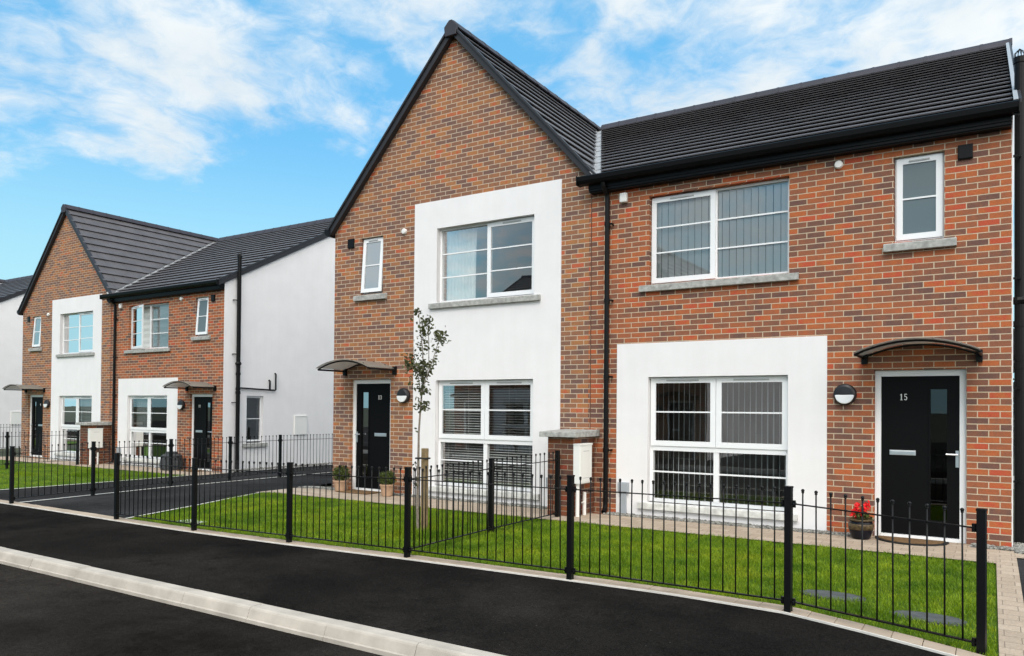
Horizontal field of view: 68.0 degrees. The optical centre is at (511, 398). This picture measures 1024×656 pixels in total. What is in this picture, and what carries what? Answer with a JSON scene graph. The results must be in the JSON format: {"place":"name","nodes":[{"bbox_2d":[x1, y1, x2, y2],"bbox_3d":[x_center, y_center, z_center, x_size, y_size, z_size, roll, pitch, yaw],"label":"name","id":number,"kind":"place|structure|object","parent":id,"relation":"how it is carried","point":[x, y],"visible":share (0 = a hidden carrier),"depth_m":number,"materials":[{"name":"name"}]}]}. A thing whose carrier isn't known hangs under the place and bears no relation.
{"place":"outdoors","nodes":[
{"label":"outdoors","id":0,"kind":"place"},
{"bbox_2d":[0,460,184,489],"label":"lawn","id":1,"kind":"structure","parent":0,"point":[66,478],"depth_m":18.65,"materials":[{"name":"plant"}]},
{"bbox_2d":[0,430,79,468],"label":"railing","id":2,"kind":"object","parent":1,"relation":"on","point":[7,436],"visible":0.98,"depth_m":21.48,"materials":[{"name":"black metal"}]},
{"bbox_2d":[0,456,221,474],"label":"path","id":3,"kind":"structure","parent":0,"point":[73,463],"depth_m":22.08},
{"bbox_2d":[159,451,182,469],"bbox_3d":[-9.303,1.691,20.737,0.606,0.495,0.611,0,-1,33],"label":"basket","id":4,"kind":"object","parent":3,"relation":"on","point":[178,456],"visible":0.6,"depth_m":20.56,"materials":[{"name":"wicker"}]},
{"bbox_2d":[0,464,332,517],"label":"driveway","id":5,"kind":"structure","parent":0,"point":[100,503],"depth_m":14.77,"materials":[{"name":"grey asphalt"}]},
{"bbox_2d":[0,475,187,489],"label":"driveway edging","id":6,"kind":"object","parent":5,"relation":"on","point":[83,483],"visible":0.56,"depth_m":16.87,"materials":[{"name":"concrete"}]},
{"bbox_2d":[9,434,332,503],"bbox_3d":[-6.184,1.490,17.214,0.214,1.298,9.646,0,-1,32],"label":"railing","id":7,"kind":"object","parent":5,"relation":"on","point":[93,449],"visible":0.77,"depth_m":15.37,"materials":[{"name":"black metal"}]},
{"bbox_2d":[25,472,328,501],"bbox_3d":[3.029,2.130,31.782,0.090,0.038,43.900,0,-1,32],"label":"driveway edging","id":8,"kind":"object","parent":5,"relation":"on","point":[152,488],"visible":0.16,"depth_m":15.15,"materials":[{"name":"concrete"}]},
{"bbox_2d":[128,492,260,517],"bbox_3d":[-5.192,1.761,12.705,0.121,0.127,2.877,0,-1,26],"label":"driveway edging","id":9,"kind":"object","parent":5,"relation":"on","point":[182,507],"visible":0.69,"depth_m":12.24,"materials":[{"name":"concrete"}]},
{"bbox_2d":[16,455,332,471],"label":"gravel","id":10,"kind":"structure","parent":0,"point":[309,464],"depth_m":21.96,"materials":[{"name":"stone"}]},
{"bbox_2d":[0,564,381,655],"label":"road","id":11,"kind":"structure","parent":0,"point":[41,614],"depth_m":6.24,"materials":[{"name":"black asphalt"}]},
{"bbox_2d":[0,547,504,655],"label":"kerb","id":12,"kind":"structure","parent":11,"relation":"on","point":[379,641],"depth_m":6.48,"materials":[{"name":"grey concrete"}]},
{"bbox_2d":[0,503,945,655],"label":"pavement","id":13,"kind":"structure","parent":0,"point":[505,614],"depth_m":6.64,"materials":[{"name":"black asphalt"}]},
{"bbox_2d":[114,453,404,551],"bbox_3d":[-3.546,1.409,9.856,5.639,1.303,0.091,0,-1,32],"label":"railing","id":14,"kind":"object","parent":13,"relation":"on","point":[288,534],"visible":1,"depth_m":9.72,"materials":[{"name":"black metal"}]},
{"bbox_2d":[0,502,956,655],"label":"edging haunch","id":15,"kind":"object","parent":13,"relation":"on","point":[833,624],"visible":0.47,"depth_m":6.99,"materials":[{"name":"concrete"}]},
{"bbox_2d":[0,500,983,655],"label":"edging","id":16,"kind":"object","parent":13,"relation":"on","point":[893,635],"visible":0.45,"depth_m":7.05,"materials":[{"name":"grey concrete"}]},
{"bbox_2d":[404,467,987,655],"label":"railing","id":17,"kind":"object","parent":13,"relation":"on","point":[789,601],"visible":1,"depth_m":6.20,"materials":[{"name":"black metal"}]},
{"bbox_2d":[0,448,1023,638],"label":"back ground","id":18,"kind":"structure","parent":0,"point":[3,452],"depth_m":12.86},
{"bbox_2d":[0,424,18,447],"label":"railing","id":19,"kind":"object","parent":18,"relation":"on","point":[9,438],"visible":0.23,"depth_m":28.99,"materials":[{"name":"black metal"}]},
{"bbox_2d":[0,275,32,448],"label":"house","id":20,"kind":"structure","parent":18,"relation":"on","point":[12,292],"depth_m":32.15,"materials":[{"name":"white paint"}]},
{"bbox_2d":[75,421,111,464],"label":"brick pier","id":21,"kind":"structure","parent":18,"relation":"on","point":[100,432],"depth_m":22.57,"materials":[{"name":"brown brick"}]},
{"bbox_2d":[2,204,218,461],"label":"house","id":22,"kind":"structure","parent":18,"relation":"on","point":[89,257],"depth_m":24.71,"materials":[{"name":"brown brick"}]},
{"bbox_2d":[28,316,41,351],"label":"window","id":23,"kind":"structure","parent":22,"relation":"in","point":[36,342],"depth_m":25.53,"materials":[{"name":"white plastic"}]},
{"bbox_2d":[31,397,42,454],"bbox_3d":[-15.969,0.916,25.527,0.844,1.947,0.111,0,-1,33],"label":"door","id":24,"kind":"structure","parent":22,"relation":"in","point":[37,402],"depth_m":25.57,"materials":[{"name":"black"}]},
{"bbox_2d":[54,396,91,456],"bbox_3d":[-13.857,0.867,24.143,2.245,1.927,0.235,0,-1,33],"label":"window","id":25,"kind":"structure","parent":22,"relation":"in","point":[70,405],"depth_m":24.42,"materials":[{"name":"white plastic"}]},
{"bbox_2d":[56,311,94,356],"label":"window","id":26,"kind":"structure","parent":22,"relation":"in","point":[77,327],"depth_m":24.28,"materials":[{"name":"white plastic"}]},
{"bbox_2d":[81,399,91,421],"bbox_3d":[-13.756,0.359,24.309,1.880,0.873,0.018,0,-1,33],"label":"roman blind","id":27,"kind":"object","parent":22,"relation":"attached to","point":[86,408],"visible":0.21,"depth_m":24.19,"materials":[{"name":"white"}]},
{"bbox_2d":[100,217,334,472],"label":"house","id":28,"kind":"structure","parent":18,"relation":"on","point":[248,350],"depth_m":21.82,"materials":[{"name":"white paint"}]},
{"bbox_2d":[136,399,147,426],"bbox_3d":[-10.963,0.827,22.533,0.670,1.760,0.036,0,-1,33],"label":"curtain","id":29,"kind":"object","parent":28,"relation":"attached to","point":[142,406],"visible":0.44,"depth_m":22.56,"materials":[{"name":"fabric"}]},
{"bbox_2d":[122,396,166,462],"bbox_3d":[-10.559,0.868,22.022,2.245,1.927,0.235,0,-1,33],"label":"window","id":30,"kind":"structure","parent":28,"relation":"in","point":[137,434],"depth_m":22.20,"materials":[{"name":"white plastic"}]},
{"bbox_2d":[124,303,169,353],"bbox_3d":[-10.549,-2.046,22.024,2.239,1.404,0.308,0,-1,33],"label":"window","id":31,"kind":"structure","parent":28,"relation":"in","point":[137,318],"depth_m":22.13,"materials":[{"name":"white plastic"}]},
{"bbox_2d":[143,304,168,347],"bbox_3d":[-10.429,-2.098,22.214,1.880,1.260,0.016,0,-1,33],"label":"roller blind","id":32,"kind":"object","parent":28,"relation":"attached to","point":[161,326],"visible":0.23,"depth_m":22.16,"materials":[{"name":"fabric"}]},
{"bbox_2d":[191,297,210,340],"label":"window","id":33,"kind":"structure","parent":28,"relation":"in","point":[202,308],"depth_m":20.68,"materials":[{"name":"white plastic"}]},
{"bbox_2d":[194,397,211,467],"bbox_3d":[-8.422,0.919,20.679,0.844,1.947,0.111,0,-1,33],"label":"door","id":34,"kind":"structure","parent":28,"relation":"in","point":[202,405],"depth_m":20.69,"materials":[{"name":"black"}]},
{"bbox_2d":[243,396,267,447],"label":"window","id":35,"kind":"structure","parent":28,"relation":"in","point":[260,397],"depth_m":21.18,"materials":[{"name":"white plastic"}]},
{"bbox_2d":[316,19,668,505],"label":"house","id":36,"kind":"structure","parent":18,"relation":"on","point":[492,146],"depth_m":13.23,"materials":[{"name":"brown brick"}]},
{"bbox_2d":[353,237,386,301],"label":"window","id":37,"kind":"structure","parent":36,"relation":"in","point":[372,265],"depth_m":14.08,"materials":[{"name":"white plastic"}]},
{"bbox_2d":[355,384,389,488],"bbox_3d":[-2.590,0.692,14.090,0.844,1.947,0.111,0,-1,32],"label":"door","id":38,"kind":"structure","parent":36,"relation":"in","point":[372,434],"depth_m":14.11,"materials":[{"name":"black"}]},
{"bbox_2d":[447,228,476,300],"bbox_3d":[-0.879,-2.308,13.284,0.640,1.300,0.036,0,-1,32],"label":"curtain","id":39,"kind":"object","parent":36,"relation":"attached to","point":[459,288],"visible":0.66,"depth_m":13.24,"materials":[{"name":"fabric"}]},
{"bbox_2d":[428,379,538,499],"bbox_3d":[-0.469,0.643,12.721,2.245,1.927,0.235,0,-1,32],"label":"window","id":40,"kind":"structure","parent":36,"relation":"in","point":[486,439],"depth_m":12.75,"materials":[{"name":"white plastic"}]},
{"bbox_2d":[428,216,540,308],"bbox_3d":[-0.450,-2.270,12.761,2.239,1.404,0.235,0,-1,32],"label":"window","id":41,"kind":"structure","parent":36,"relation":"in","point":[450,238],"depth_m":12.77,"materials":[{"name":"white plastic"}]},
{"bbox_2d":[444,385,531,487],"bbox_3d":[-0.394,0.583,12.849,1.880,1.760,0.040,0,-1,32],"label":"venetian blind","id":42,"kind":"object","parent":36,"relation":"attached to","point":[468,428],"visible":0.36,"depth_m":12.80,"materials":[{"name":"white"}]},
{"bbox_2d":[539,429,599,516],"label":"brick pier","id":43,"kind":"structure","parent":18,"relation":"on","point":[576,447],"depth_m":11.09,"materials":[{"name":"brown"}]},
{"bbox_2d":[297,486,1023,553],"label":"gravel","id":44,"kind":"structure","parent":18,"relation":"on","point":[1018,548],"depth_m":10.38,"materials":[{"name":"grey gravel"}]},
{"bbox_2d":[576,38,1023,546],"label":"house","id":45,"kind":"structure","parent":18,"relation":"on","point":[876,334],"depth_m":9.91,"materials":[{"name":"brick"}]},
{"bbox_2d":[637,375,797,521],"bbox_3d":[2.846,0.645,10.626,2.245,1.927,0.235,0,-1,32],"label":"window","id":46,"kind":"structure","parent":45,"relation":"in","point":[715,445],"depth_m":10.64,"materials":[{"name":"white plastic"}]},
{"bbox_2d":[639,178,798,292],"bbox_3d":[2.876,-2.268,10.659,2.239,1.404,0.235,0,-1,32],"label":"window","id":47,"kind":"structure","parent":45,"relation":"in","point":[694,282],"depth_m":10.71,"materials":[{"name":"white plastic"}]},
{"bbox_2d":[658,382,785,506],"bbox_3d":[2.937,0.596,10.762,1.900,1.793,0.086,0,-1,32],"label":"vertical blind","id":48,"kind":"object","parent":45,"relation":"attached to","point":[727,439],"visible":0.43,"depth_m":10.67,"materials":[{"name":"white"}]},
{"bbox_2d":[657,181,787,277],"bbox_3d":[2.930,-2.320,10.749,1.900,1.265,0.040,0,-1,32],"label":"vertical blind","id":49,"kind":"object","parent":45,"relation":"attached to","point":[747,203],"visible":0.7,"depth_m":10.66,"materials":[{"name":"white fabric"}]},
{"bbox_2d":[883,152,956,252],"bbox_3d":[5.007,-2.407,9.315,0.790,1.174,0.235,0,-1,32],"label":"window","id":50,"kind":"structure","parent":45,"relation":"in","point":[919,180],"depth_m":9.32,"materials":[{"name":"white plastic"}]},
{"bbox_2d":[881,376,959,537],"bbox_3d":[4.993,0.697,9.298,0.844,1.947,0.111,0,-1,32],"label":"door","id":51,"kind":"structure","parent":45,"relation":"in","point":[920,438],"depth_m":9.30,"materials":[{"name":"black"}]},
{"bbox_2d":[1013,369,1013,444],"bbox_3d":[22.037,-3.143,30.496,3.904,11.353,4.176,1,-1,-43],"label":"conifer tree","id":52,"kind":"object","parent":18,"relation":"on","point":[1013,410],"visible":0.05,"depth_m":30.99,"materials":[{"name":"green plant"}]},
{"bbox_2d":[0,0,1023,408],"label":"sky","id":53,"kind":"structure","parent":0,"point":[213,118],"materials":[{"name":"blue"}]},
{"bbox_2d":[129,491,998,655],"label":"lawn","id":54,"kind":"structure","parent":0,"point":[929,610],"depth_m":8.00,"materials":[{"name":"plant"}]},
{"bbox_2d":[421,448,428,530],"bbox_3d":[-1.144,1.338,9.920,0.080,1.380,0.060,0,-1,32],"label":"tree stake","id":55,"kind":"object","parent":54,"relation":"on","point":[424,454],"visible":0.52,"depth_m":9.90,"materials":[{"name":"brown wood"}]},
{"bbox_2d":[401,307,450,529],"bbox_3d":[-1.134,0.285,9.867,0.781,2.986,0.276,0,-1,32],"label":"sapling","id":56,"kind":"object","parent":54,"relation":"on","point":[419,368],"visible":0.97,"depth_m":9.89,"materials":[{"name":"green plant"}]},
{"bbox_2d":[411,450,559,548],"bbox_3d":[-0.274,1.370,9.695,0.166,1.295,3.198,0,-1,34],"label":"railing","id":57,"kind":"object","parent":54,"relation":"on","point":[491,469],"visible":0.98,"depth_m":9.78,"materials":[{"name":"black metal"}]},
{"bbox_2d":[803,589,865,602],"bbox_3d":[2.775,1.724,6.574,0.542,0.052,0.298,0,-1,32],"label":"stepping stone","id":58,"kind":"object","parent":54,"relation":"on","point":[823,593],"visible":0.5,"depth_m":6.55,"materials":[{"name":"stone"}]},
{"bbox_2d":[891,610,966,625],"bbox_3d":[3.254,1.733,5.939,0.538,0.052,0.291,0,-1,32],"label":"stepping stone","id":59,"kind":"object","parent":54,"relation":"on","point":[932,617],"visible":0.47,"depth_m":5.92,"materials":[{"name":"stone"}]},
{"bbox_2d":[261,488,1014,562],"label":"path","id":60,"kind":"structure","parent":0,"point":[952,550],"depth_m":9.87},
{"bbox_2d":[331,465,350,491],"bbox_3d":[-3.156,1.460,13.989,0.366,0.489,0.366,0,-1,32],"label":"potted plant","id":61,"kind":"object","parent":60,"relation":"on","point":[336,478],"visible":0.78,"depth_m":13.91,"materials":[{"name":"green plant"}]},
{"bbox_2d":[337,489,380,494],"bbox_3d":[-2.800,1.697,13.852,0.730,0.020,0.390,0,-1,32],"label":"door mat","id":62,"kind":"object","parent":60,"relation":"on","point":[354,491],"depth_m":13.79,"materials":[{"name":"brown fabric"}]},
{"bbox_2d":[378,470,396,495],"bbox_3d":[-2.202,1.480,13.344,0.336,0.449,0.333,0,-1,32],"label":"potted plant","id":63,"kind":"object","parent":60,"relation":"on","point":[389,486],"visible":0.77,"depth_m":13.26,"materials":[{"name":"green plant"}]},
{"bbox_2d":[847,500,874,539],"bbox_3d":[4.274,1.473,9.294,0.304,0.472,0.310,0,-1,32],"label":"potted plant","id":64,"kind":"object","parent":60,"relation":"on","point":[854,524],"visible":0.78,"depth_m":9.22,"materials":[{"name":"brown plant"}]},
{"bbox_2d":[875,535,948,545],"bbox_3d":[4.741,1.699,9.041,0.800,0.025,0.408,0,-1,32],"label":"door mat","id":65,"kind":"object","parent":60,"relation":"on","point":[913,541],"depth_m":8.98,"materials":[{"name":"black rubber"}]},
{"bbox_2d":[996,555,1023,655],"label":"path","id":66,"kind":"structure","parent":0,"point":[1010,601],"depth_m":6.17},
{"bbox_2d":[1015,553,1023,557],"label":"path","id":67,"kind":"structure","parent":0,"point":[1019,555],"depth_m":8.27,"materials":[{"name":"beige concrete"}]},
{"bbox_2d":[1017,559,1023,600],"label":"driveway","id":68,"kind":"structure","parent":0,"point":[1020,562],"depth_m":7.46,"materials":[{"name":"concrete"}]}
]}

